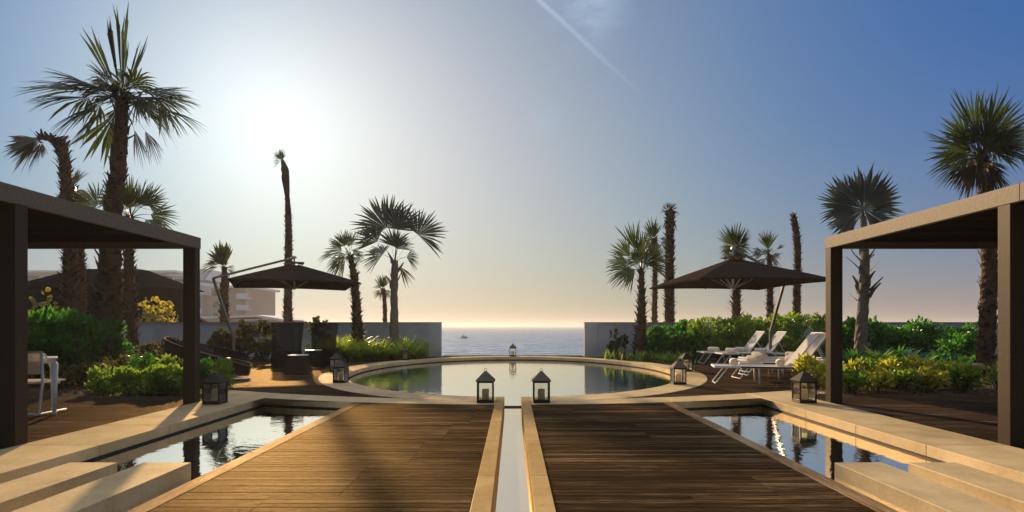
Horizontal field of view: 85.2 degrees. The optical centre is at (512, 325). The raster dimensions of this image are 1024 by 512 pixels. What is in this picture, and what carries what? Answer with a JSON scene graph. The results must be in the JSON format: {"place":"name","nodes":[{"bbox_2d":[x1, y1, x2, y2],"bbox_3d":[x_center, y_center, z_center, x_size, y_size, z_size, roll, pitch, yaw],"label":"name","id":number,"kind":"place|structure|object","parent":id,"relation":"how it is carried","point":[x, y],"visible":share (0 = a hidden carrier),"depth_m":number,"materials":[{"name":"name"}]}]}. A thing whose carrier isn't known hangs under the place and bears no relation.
{"place":"outdoors","nodes":[
{"label":"outdoors","id":0,"kind":"place"},
{"bbox_2d":[0,396,190,449],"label":"pergola deck","id":1,"kind":"structure","parent":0,"point":[82,412],"depth_m":7.98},
{"bbox_2d":[28,351,66,414],"bbox_3d":[-6.628,0.771,7.693,0.589,0.856,0.533,0,0,-4],"label":"white chair","id":2,"kind":"object","parent":1,"relation":"on","point":[35,362],"visible":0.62,"depth_m":7.49,"materials":[{"name":"metal"}]},
{"bbox_2d":[43,356,57,413],"bbox_3d":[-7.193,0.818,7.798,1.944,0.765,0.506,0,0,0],"label":"white table","id":3,"kind":"object","parent":1,"relation":"on","point":[53,373],"visible":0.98,"depth_m":7.59,"materials":[{"name":"metal"}]},
{"bbox_2d":[0,181,200,446],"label":"pergola","id":4,"kind":"object","parent":1,"relation":"on","point":[30,219],"visible":0.96,"depth_m":6.22,"materials":[{"name":"wood"}]},
{"bbox_2d":[0,393,278,483],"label":"stone ledge","id":5,"kind":"object","parent":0,"point":[21,460],"visible":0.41,"depth_m":6.09,"materials":[{"name":"stone"}]},
{"bbox_2d":[200,369,229,403],"bbox_3d":[-4.600,0.931,8.600,0.304,0.526,0.304,0,0,0],"label":"lantern","id":6,"kind":"object","parent":5,"relation":"on","point":[210,395],"visible":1,"depth_m":8.55,"materials":[{"name":"metal"}]},
{"bbox_2d":[28,357,271,395],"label":"planting soil","id":7,"kind":"structure","parent":0,"point":[71,393],"depth_m":10.29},
{"bbox_2d":[4,128,84,313],"bbox_3d":[-15.967,-2.667,18.862,2.685,7.835,1.462,0,0,0],"label":"fan palm","id":8,"kind":"object","parent":7,"relation":"on","point":[24,146],"visible":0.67,"depth_m":18.87,"materials":[{"name":"green plant"}]},
{"bbox_2d":[28,308,89,376],"bbox_3d":[-10.493,0.475,12.382,1.523,1.797,1.964,0,0,0],"label":"hedge shrub","id":9,"kind":"object","parent":7,"relation":"on","point":[36,336],"visible":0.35,"depth_m":12.22,"materials":[{"name":"green plant"}]},
{"bbox_2d":[40,361,87,389],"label":"ground shrub","id":10,"kind":"object","parent":7,"relation":"on","point":[64,372],"visible":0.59,"depth_m":10.78,"materials":[{"name":"green plant"}]},
{"bbox_2d":[28,304,117,366],"bbox_3d":[-10.320,0.444,12.884,1.519,1.865,1.991,0,0,0],"label":"hedge shrub","id":11,"kind":"object","parent":7,"relation":"on","point":[37,317],"visible":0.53,"depth_m":12.43,"materials":[{"name":"green plant"}]},
{"bbox_2d":[56,169,91,315],"bbox_3d":[-16.924,-2.417,21.340,1.453,7.334,1.493,0,0,-16],"label":"fan palm","id":12,"kind":"object","parent":7,"relation":"on","point":[82,295],"visible":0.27,"depth_m":21.47,"materials":[{"name":"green plant"}]},
{"bbox_2d":[67,362,104,387],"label":"ground shrub","id":13,"kind":"object","parent":7,"relation":"on","point":[81,369],"visible":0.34,"depth_m":10.97,"materials":[{"name":"green plant"}]},
{"bbox_2d":[52,307,136,368],"bbox_3d":[-10.180,0.469,13.421,1.401,1.838,2.054,0,0,0],"label":"hedge shrub","id":14,"kind":"object","parent":7,"relation":"on","point":[86,330],"visible":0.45,"depth_m":13.21,"materials":[{"name":"green plant"}]},
{"bbox_2d":[84,363,123,393],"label":"ground shrub","id":15,"kind":"object","parent":7,"relation":"on","point":[99,382],"visible":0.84,"depth_m":10.01,"materials":[{"name":"green plant"}]},
{"bbox_2d":[13,1,204,363],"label":"fan palm","id":16,"kind":"object","parent":7,"relation":"on","point":[107,288],"visible":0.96,"depth_m":13.90,"materials":[{"name":"green plant"}]},
{"bbox_2d":[101,353,133,388],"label":"ground shrub","id":17,"kind":"object","parent":7,"relation":"on","point":[123,361],"visible":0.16,"depth_m":10.84,"materials":[{"name":"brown plant"}]},
{"bbox_2d":[72,175,180,362],"bbox_3d":[-12.172,-1.767,17.417,2.734,6.035,2.444,0,0,40],"label":"fan palm","id":18,"kind":"object","parent":7,"relation":"on","point":[147,197],"visible":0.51,"depth_m":17.40,"materials":[{"name":"green plant"}]},
{"bbox_2d":[108,366,144,395],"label":"ground shrub","id":19,"kind":"object","parent":7,"relation":"on","point":[122,374],"visible":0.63,"depth_m":9.80,"materials":[{"name":"green plant"}]},
{"bbox_2d":[125,352,157,388],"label":"ground shrub","id":20,"kind":"object","parent":7,"relation":"on","point":[143,362],"visible":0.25,"depth_m":10.62,"materials":[{"name":"green plant"}]},
{"bbox_2d":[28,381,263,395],"bbox_3d":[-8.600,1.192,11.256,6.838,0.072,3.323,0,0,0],"label":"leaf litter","id":21,"kind":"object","parent":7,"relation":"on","point":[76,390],"visible":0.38,"depth_m":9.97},
{"bbox_2d":[128,341,163,367],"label":"dark shrub","id":22,"kind":"object","parent":7,"relation":"on","point":[149,348],"visible":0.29,"depth_m":15.21,"materials":[{"name":"brown plant"}]},
{"bbox_2d":[127,362,169,395],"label":"ground shrub","id":23,"kind":"object","parent":7,"relation":"on","point":[145,382],"visible":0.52,"depth_m":9.77,"materials":[{"name":"green plant"}]},
{"bbox_2d":[148,363,182,395],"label":"ground shrub","id":24,"kind":"object","parent":7,"relation":"on","point":[170,372],"visible":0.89,"depth_m":9.79,"materials":[{"name":"green plant"}]},
{"bbox_2d":[205,327,237,353],"bbox_3d":[-10.212,0.637,19.595,1.101,1.205,0.957,0,0,29],"label":"sea grape","id":25,"kind":"object","parent":7,"relation":"on","point":[219,339],"visible":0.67,"depth_m":19.34,"materials":[{"name":"green plant"}]},
{"bbox_2d":[208,357,236,388],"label":"ground shrub","id":26,"kind":"object","parent":7,"relation":"on","point":[222,368],"visible":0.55,"depth_m":10.71,"materials":[{"name":"green plant"}]},
{"bbox_2d":[228,318,261,360],"bbox_3d":[-9.625,0.510,19.761,1.159,1.560,1.076,0,0,16],"label":"sea grape","id":27,"kind":"object","parent":7,"relation":"on","point":[244,331],"visible":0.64,"depth_m":19.61,"materials":[{"name":"green plant"}]},
{"bbox_2d":[242,319,280,360],"bbox_3d":[-8.716,0.518,19.423,1.064,1.548,1.100,0,0,15],"label":"sea grape","id":28,"kind":"object","parent":7,"relation":"on","point":[263,347],"visible":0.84,"depth_m":19.28,"materials":[{"name":"green plant"}]},
{"bbox_2d":[89,406,338,511],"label":"channel water","id":29,"kind":"structure","parent":0,"point":[206,448],"depth_m":6.41,"materials":[{"name":"liquid"}]},
{"bbox_2d":[163,355,508,401],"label":"pool deck","id":30,"kind":"structure","parent":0,"point":[275,380],"depth_m":11.91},
{"bbox_2d":[163,337,252,376],"bbox_3d":[-7.050,0.709,12.950,1.990,0.923,1.325,0,0,4],"label":"woven daybed","id":31,"kind":"object","parent":30,"relation":"on","point":[239,370],"visible":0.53,"depth_m":12.66,"materials":[{"name":"brown wicker"}]},
{"bbox_2d":[200,343,248,365],"bbox_3d":[-8.500,0.813,16.201,1.540,0.713,1.376,0,0,-40],"label":"woven daybed","id":32,"kind":"object","parent":30,"relation":"on","point":[245,357],"visible":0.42,"depth_m":15.71,"materials":[{"name":"brown wicker"}]},
{"bbox_2d":[212,256,360,353],"bbox_3d":[-6.987,-0.435,16.884,3.980,3.270,4.369,0,0,-24],"label":"cantilever umbrella","id":33,"kind":"object","parent":30,"relation":"on","point":[293,276],"visible":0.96,"depth_m":16.50,"materials":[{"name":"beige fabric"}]},
{"bbox_2d":[270,322,303,367],"bbox_3d":[-6.554,0.548,16.136,0.959,1.310,0.780,0,0,-8],"label":"back chair","id":34,"kind":"object","parent":30,"relation":"on","point":[280,354],"visible":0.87,"depth_m":15.87,"materials":[{"name":"brown wicker"}]},
{"bbox_2d":[283,354,312,374],"bbox_3d":[-5.380,0.961,13.950,0.686,0.479,0.686,0,0,-22],"label":"woven side table","id":35,"kind":"object","parent":30,"relation":"on","point":[302,365],"visible":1,"depth_m":13.74,"materials":[{"name":"brown wicker"}]},
{"bbox_2d":[309,323,338,363],"bbox_3d":[-6.109,0.548,17.988,0.959,1.310,0.780,0,0,6],"label":"back chair","id":36,"kind":"object","parent":30,"relation":"on","point":[327,352],"visible":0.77,"depth_m":17.72,"materials":[{"name":"brown wicker"}]},
{"bbox_2d":[318,230,379,350],"bbox_3d":[-5.964,-1.137,20.019,2.145,4.774,1.251,0,0,25],"label":"fan palm","id":37,"kind":"object","parent":30,"relation":"on","point":[356,319],"visible":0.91,"depth_m":19.95,"materials":[{"name":"green plant"}]},
{"bbox_2d":[335,335,391,360],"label":"strap leaf clump","id":38,"kind":"object","parent":30,"relation":"on","point":[355,354],"visible":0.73,"depth_m":19.22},
{"bbox_2d":[351,338,411,360],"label":"strap leaf clump","id":39,"kind":"object","parent":30,"relation":"on","point":[379,353],"visible":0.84,"depth_m":19.60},
{"bbox_2d":[349,194,446,358],"bbox_3d":[-4.192,-1.818,20.425,3.815,6.136,0.883,0,0,0],"label":"fan palm","id":40,"kind":"object","parent":30,"relation":"on","point":[391,216],"visible":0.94,"depth_m":20.30,"materials":[{"name":"green plant"}]},
{"bbox_2d":[470,397,503,511],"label":"rill border","id":41,"kind":"object","parent":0,"point":[483,499],"visible":0.81,"depth_m":4.73,"materials":[{"name":"stone"}]},
{"bbox_2d":[0,0,1023,325],"label":"sky","id":42,"kind":"structure","parent":0,"point":[531,130],"materials":[{"name":"blue"}]},
{"bbox_2d":[349,360,675,405],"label":"pool water","id":43,"kind":"structure","parent":0,"point":[513,383],"depth_m":14.09,"materials":[{"name":"liquid"}]},
{"bbox_2d":[318,356,706,401],"bbox_3d":[0.000,1.410,15.562,9.799,0.420,13.535,0,0,0],"label":"pool coping","id":44,"kind":"object","parent":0,"point":[695,379],"visible":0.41,"depth_m":11.61,"materials":[{"name":"stone"}]},
{"bbox_2d":[332,357,349,382],"bbox_3d":[-3.660,0.933,11.850,0.304,0.526,0.304,0,0,1],"label":"lantern","id":45,"kind":"object","parent":44,"relation":"on","point":[340,377],"visible":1,"depth_m":11.80,"materials":[{"name":"metal"}]},
{"bbox_2d":[669,358,686,384],"bbox_3d":[3.420,0.933,11.500,0.304,0.526,0.304,0,0,0],"label":"lantern","id":46,"kind":"object","parent":44,"relation":"on","point":[677,365],"visible":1,"depth_m":11.44,"materials":[{"name":"metal"}]},
{"bbox_2d":[442,326,583,355],"bbox_3d":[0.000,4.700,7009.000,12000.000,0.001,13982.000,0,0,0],"label":"sea","id":47,"kind":"structure","parent":0,"point":[527,340],"depth_m":179.93,"materials":[{"name":"liquid"}]},
{"bbox_2d":[200,388,825,407],"bbox_3d":[0.000,1.412,9.690,11.997,0.416,2.318,0,0,0],"label":"stone band","id":48,"kind":"object","parent":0,"point":[682,402],"visible":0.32,"depth_m":9.06,"materials":[{"name":"stone"}]},
{"bbox_2d":[475,368,494,402],"bbox_3d":[-0.431,0.933,8.800,0.304,0.526,0.304,0,0,0],"label":"lantern","id":49,"kind":"object","parent":48,"relation":"on","point":[485,377],"visible":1,"depth_m":8.70,"materials":[{"name":"metal"}]},
{"bbox_2d":[531,368,551,402],"bbox_3d":[0.450,0.933,8.800,0.304,0.526,0.304,0,0,0],"label":"lantern","id":50,"kind":"object","parent":48,"relation":"on","point":[541,377],"visible":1,"depth_m":8.68,"materials":[{"name":"metal"}]},
{"bbox_2d":[494,407,531,511],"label":"rill water","id":51,"kind":"structure","parent":0,"point":[512,493],"depth_m":5.23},
{"bbox_2d":[82,404,943,461],"bbox_3d":[0.000,1.354,3.663,8.352,0.092,11.327,0,0,0],"label":"channel waterline","id":52,"kind":"object","parent":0,"point":[145,442],"visible":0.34,"depth_m":7.20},
{"bbox_2d":[521,397,555,511],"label":"rill border","id":53,"kind":"object","parent":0,"point":[541,494],"visible":0.75,"depth_m":4.70,"materials":[{"name":"stone"}]},
{"bbox_2d":[516,355,861,401],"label":"pool deck","id":54,"kind":"structure","parent":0,"point":[726,383],"depth_m":11.91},
{"bbox_2d":[606,220,671,358],"bbox_3d":[4.410,-1.297,19.917,2.397,5.094,1.894,0,0,-21],"label":"fan palm","id":55,"kind":"object","parent":54,"relation":"on","point":[640,254],"visible":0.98,"depth_m":19.83,"materials":[{"name":"green plant"}]},
{"bbox_2d":[649,247,825,356],"bbox_3d":[5.941,-0.365,14.606,4.538,3.130,5.468,0,0,0],"label":"cantilever umbrella","id":56,"kind":"object","parent":54,"relation":"on","point":[733,274],"visible":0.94,"depth_m":13.36,"materials":[{"name":"brown fabric"}]},
{"bbox_2d":[715,331,786,363],"bbox_3d":[7.290,0.683,17.050,1.980,1.035,0.657,0,0,0],"label":"sun lounger","id":57,"kind":"object","parent":54,"relation":"on","point":[778,336],"visible":0.75,"depth_m":16.88,"materials":[{"name":"white metal"}]},
{"bbox_2d":[711,334,818,384],"bbox_3d":[5.181,0.683,11.521,1.980,1.035,0.657,0,0,14],"label":"sun lounger","id":58,"kind":"object","parent":54,"relation":"on","point":[806,344],"visible":0.73,"depth_m":11.39,"materials":[{"name":"white metal"}]},
{"bbox_2d":[731,333,825,379],"bbox_3d":[6.089,0.683,12.748,1.980,1.035,0.657,0,0,3],"label":"sun lounger","id":59,"kind":"object","parent":54,"relation":"on","point":[816,344],"visible":0.27,"depth_m":12.51,"materials":[{"name":"white metal"}]},
{"bbox_2d":[687,406,935,511],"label":"channel water","id":60,"kind":"structure","parent":0,"point":[820,448],"depth_m":6.41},
{"bbox_2d":[725,357,997,395],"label":"planting soil","id":61,"kind":"structure","parent":0,"point":[929,394],"depth_m":10.29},
{"bbox_2d":[645,323,675,357],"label":"round leaf shrub","id":62,"kind":"object","parent":61,"relation":"on","point":[659,339],"visible":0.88,"depth_m":19.86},
{"bbox_2d":[671,329,708,360],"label":"round leaf shrub","id":63,"kind":"object","parent":61,"relation":"on","point":[685,341],"visible":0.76,"depth_m":19.28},
{"bbox_2d":[682,316,736,360],"bbox_3d":[7.022,0.479,19.909,1.837,1.717,1.929,0,0,0],"label":"hedge shrub","id":64,"kind":"object","parent":61,"relation":"on","point":[703,330],"visible":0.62,"depth_m":19.44,"materials":[{"name":"green plant"}]},
{"bbox_2d":[712,313,768,359],"bbox_3d":[8.122,0.433,19.908,1.842,1.845,2.016,0,0,0],"label":"hedge shrub","id":65,"kind":"object","parent":61,"relation":"on","point":[741,335],"visible":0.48,"depth_m":19.36,"materials":[{"name":"green plant"}]},
{"bbox_2d":[746,312,804,356],"bbox_3d":[9.213,0.420,19.928,1.957,1.840,1.935,0,0,0],"label":"hedge shrub","id":66,"kind":"object","parent":61,"relation":"on","point":[780,322],"visible":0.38,"depth_m":19.35,"materials":[{"name":"green plant"}]},
{"bbox_2d":[777,311,825,357],"bbox_3d":[10.516,0.382,19.920,2.080,1.943,1.892,0,0,0],"label":"hedge shrub","id":67,"kind":"object","parent":61,"relation":"on","point":[818,322],"visible":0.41,"depth_m":19.60,"materials":[{"name":"green plant"}]},
{"bbox_2d":[788,352,816,387],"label":"ground shrub","id":68,"kind":"object","parent":61,"relation":"on","point":[801,363],"visible":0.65,"depth_m":10.85,"materials":[{"name":"yellow plant"}]},
{"bbox_2d":[801,356,825,389],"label":"ground shrub","id":69,"kind":"object","parent":61,"relation":"on","point":[819,373],"visible":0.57,"depth_m":10.56,"materials":[{"name":"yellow plant"}]},
{"bbox_2d":[843,316,868,359],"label":"round leaf shrub","id":70,"kind":"object","parent":61,"relation":"on","point":[849,324],"visible":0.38,"depth_m":19.51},
{"bbox_2d":[843,367,871,392],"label":"ground shrub","id":71,"kind":"object","parent":61,"relation":"on","point":[853,378],"visible":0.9,"depth_m":10.11,"materials":[{"name":"green plant"}]},
{"bbox_2d":[815,163,904,356],"bbox_3d":[10.673,-1.824,16.881,2.867,6.147,0.992,0,0,0],"label":"fan palm","id":72,"kind":"object","parent":61,"relation":"on","point":[845,195],"visible":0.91,"depth_m":16.88,"materials":[{"name":"green plant"}]},
{"bbox_2d":[861,365,899,392],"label":"ground shrub","id":73,"kind":"object","parent":61,"relation":"on","point":[881,377],"visible":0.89,"depth_m":10.14,"materials":[{"name":"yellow plant"}]},
{"bbox_2d":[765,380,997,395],"bbox_3d":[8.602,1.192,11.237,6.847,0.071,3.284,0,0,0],"label":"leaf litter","id":74,"kind":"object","parent":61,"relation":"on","point":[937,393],"visible":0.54,"depth_m":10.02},
{"bbox_2d":[867,315,902,354],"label":"round leaf shrub","id":75,"kind":"object","parent":61,"relation":"on","point":[876,328],"visible":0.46,"depth_m":19.43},
{"bbox_2d":[870,323,916,351],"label":"round leaf shrub","id":76,"kind":"object","parent":61,"relation":"on","point":[904,335],"visible":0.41,"depth_m":19.37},
{"bbox_2d":[887,367,924,392],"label":"ground shrub","id":77,"kind":"object","parent":61,"relation":"on","point":[906,377],"visible":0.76,"depth_m":10.12,"materials":[{"name":"green plant"}]},
{"bbox_2d":[905,354,939,388],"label":"ground shrub","id":78,"kind":"object","parent":61,"relation":"on","point":[915,362],"visible":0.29,"depth_m":10.82,"materials":[{"name":"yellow plant"}]},
{"bbox_2d":[900,315,945,357],"bbox_3d":[14.382,0.482,19.783,1.489,1.775,1.641,0,0,0],"label":"round leaf shrub","id":79,"kind":"object","parent":61,"relation":"on","point":[922,340],"visible":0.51,"depth_m":19.44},
{"bbox_2d":[912,365,951,392],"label":"ground shrub","id":80,"kind":"object","parent":61,"relation":"on","point":[931,377],"visible":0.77,"depth_m":10.15,"materials":[{"name":"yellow plant"}]},
{"bbox_2d":[933,329,977,363],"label":"shrub","id":81,"kind":"object","parent":61,"relation":"on","point":[966,341],"visible":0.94,"depth_m":14.37,"materials":[{"name":"green plant"}]},
{"bbox_2d":[943,363,984,392],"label":"ground shrub","id":82,"kind":"object","parent":61,"relation":"on","point":[967,376],"visible":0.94,"depth_m":10.11,"materials":[{"name":"green plant"}]},
{"bbox_2d":[924,85,1023,379],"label":"fan palm","id":83,"kind":"object","parent":61,"relation":"on","point":[982,170],"visible":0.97,"depth_m":12.65,"materials":[{"name":"green plant"}]},
{"bbox_2d":[746,393,1023,482],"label":"stone ledge","id":84,"kind":"object","parent":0,"point":[1002,460],"visible":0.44,"depth_m":6.09,"materials":[{"name":"stone"}]},
{"bbox_2d":[790,368,818,402],"bbox_3d":[4.580,0.931,8.750,0.304,0.526,0.304,0,0,0],"label":"lantern","id":85,"kind":"object","parent":84,"relation":"on","point":[807,395],"visible":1,"depth_m":8.70,"materials":[{"name":"metal"}]},
{"bbox_2d":[834,396,1023,448],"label":"pergola deck","id":86,"kind":"structure","parent":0,"point":[975,416],"depth_m":7.98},
{"bbox_2d":[825,182,1023,446],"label":"pergola","id":87,"kind":"object","parent":86,"relation":"on","point":[993,219],"visible":0.97,"depth_m":6.43,"materials":[{"name":"wood"}]},
{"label":"shore terrain","id":88,"kind":"structure","parent":0,"visible":0},
{"bbox_2d":[28,269,206,321],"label":"pavilion","id":89,"kind":"structure","parent":88,"relation":"on","point":[153,284],"depth_m":26.59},
{"bbox_2d":[28,269,229,319],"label":"hotel building","id":90,"kind":"structure","parent":88,"relation":"on","point":[205,298],"depth_m":117.54,"materials":[{"name":"beige concrete"}]},
{"bbox_2d":[137,296,177,321],"bbox_3d":[-14.809,-0.009,22.878,2.068,2.486,1.636,0,0,0],"label":"sea grape","id":91,"kind":"object","parent":88,"relation":"on","point":[159,316],"visible":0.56,"depth_m":23.01,"materials":[{"name":"yellow plant"}]},
{"bbox_2d":[202,239,234,321],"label":"fan palm","id":92,"kind":"object","parent":88,"relation":"on","point":[222,255],"visible":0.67,"depth_m":24.34,"materials":[{"name":"green plant"}]},
{"bbox_2d":[206,285,279,319],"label":"apartment building","id":93,"kind":"structure","parent":88,"relation":"on","point":[251,301],"depth_m":112.35,"materials":[{"name":"white concrete"}]},
{"bbox_2d":[200,315,306,321],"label":"beach house","id":94,"kind":"structure","parent":88,"relation":"on","point":[277,318],"depth_m":90.60,"materials":[{"name":"white glass"}]},
{"bbox_2d":[123,322,441,356],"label":"garden wall","id":95,"kind":"structure","parent":88,"relation":"on","point":[149,332],"depth_m":21.95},
{"bbox_2d":[273,149,294,321],"bbox_3d":[-10.197,-3.380,24.896,0.950,9.260,0.797,0,0,-34],"label":"fan palm","id":96,"kind":"object","parent":88,"relation":"on","point":[287,314],"visible":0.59,"depth_m":24.93,"materials":[{"name":"brown plant"}]},
{"bbox_2d":[372,275,390,321],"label":"fan palm","id":97,"kind":"object","parent":88,"relation":"on","point":[383,293],"visible":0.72,"depth_m":33.05,"materials":[{"name":"green plant"}]},
{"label":"deck base","id":98,"kind":"structure","parent":0,"visible":0},
{"bbox_2d":[127,402,362,511],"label":"deck edging","id":99,"kind":"object","parent":98,"relation":"on","point":[160,500],"visible":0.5,"depth_m":4.74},
{"bbox_2d":[149,402,493,511],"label":"wooden deck","id":100,"kind":"structure","parent":98,"relation":"on","point":[382,457],"depth_m":4.71,"materials":[{"name":"wood"}]},
{"label":"channel floor","id":101,"kind":"structure","parent":0,"visible":0},
{"bbox_2d":[0,462,116,511],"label":"stone slab","id":102,"kind":"structure","parent":101,"relation":"on","point":[18,493],"depth_m":4.32,"materials":[{"name":"stone"}]},
{"bbox_2d":[11,462,190,511],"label":"stone slab","id":103,"kind":"structure","parent":101,"relation":"on","point":[121,490],"depth_m":4.16,"materials":[{"name":"stone"}]},
{"label":"channel floor","id":104,"kind":"structure","parent":0,"visible":0},
{"bbox_2d":[835,462,1013,511],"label":"stone slab","id":105,"kind":"structure","parent":104,"relation":"on","point":[905,490],"depth_m":4.16,"materials":[{"name":"stone"}]},
{"bbox_2d":[908,462,1023,511],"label":"stone slab","id":106,"kind":"structure","parent":104,"relation":"on","point":[1006,493],"depth_m":4.33,"materials":[{"name":"stone"}]},
{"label":"deck base","id":107,"kind":"structure","parent":0,"visible":0},
{"bbox_2d":[531,402,875,511],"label":"wooden deck","id":108,"kind":"structure","parent":107,"relation":"on","point":[645,457],"depth_m":4.71,"materials":[{"name":"wood"}]},
{"bbox_2d":[663,402,898,511],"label":"deck edging","id":109,"kind":"object","parent":107,"relation":"on","point":[871,503],"visible":0.45,"depth_m":4.74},
{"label":"shore terrain","id":110,"kind":"structure","parent":0,"visible":0},
{"bbox_2d":[642,217,665,321],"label":"fan palm","id":111,"kind":"object","parent":110,"relation":"on","point":[652,231],"visible":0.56,"depth_m":23.40,"materials":[{"name":"green plant"}]},
{"bbox_2d":[660,202,678,321],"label":"fan palm","id":112,"kind":"object","parent":110,"relation":"on","point":[669,299],"visible":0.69,"depth_m":22.90,"materials":[{"name":"brown plant"}]},
{"bbox_2d":[718,221,752,319],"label":"fan palm","id":113,"kind":"object","parent":110,"relation":"on","point":[733,238],"visible":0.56,"depth_m":22.98,"materials":[{"name":"green plant"}]},
{"bbox_2d":[749,229,783,319],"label":"fan palm","id":114,"kind":"object","parent":110,"relation":"on","point":[767,242],"visible":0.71,"depth_m":22.61,"materials":[{"name":"green plant"}]},
{"bbox_2d":[584,322,997,355],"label":"garden wall","id":115,"kind":"structure","parent":110,"relation":"on","point":[597,338],"depth_m":21.95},
{"bbox_2d":[789,212,803,318],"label":"fan palm","id":116,"kind":"object","parent":110,"relation":"on","point":[797,259],"visible":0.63,"depth_m":22.67,"materials":[{"name":"brown plant"}]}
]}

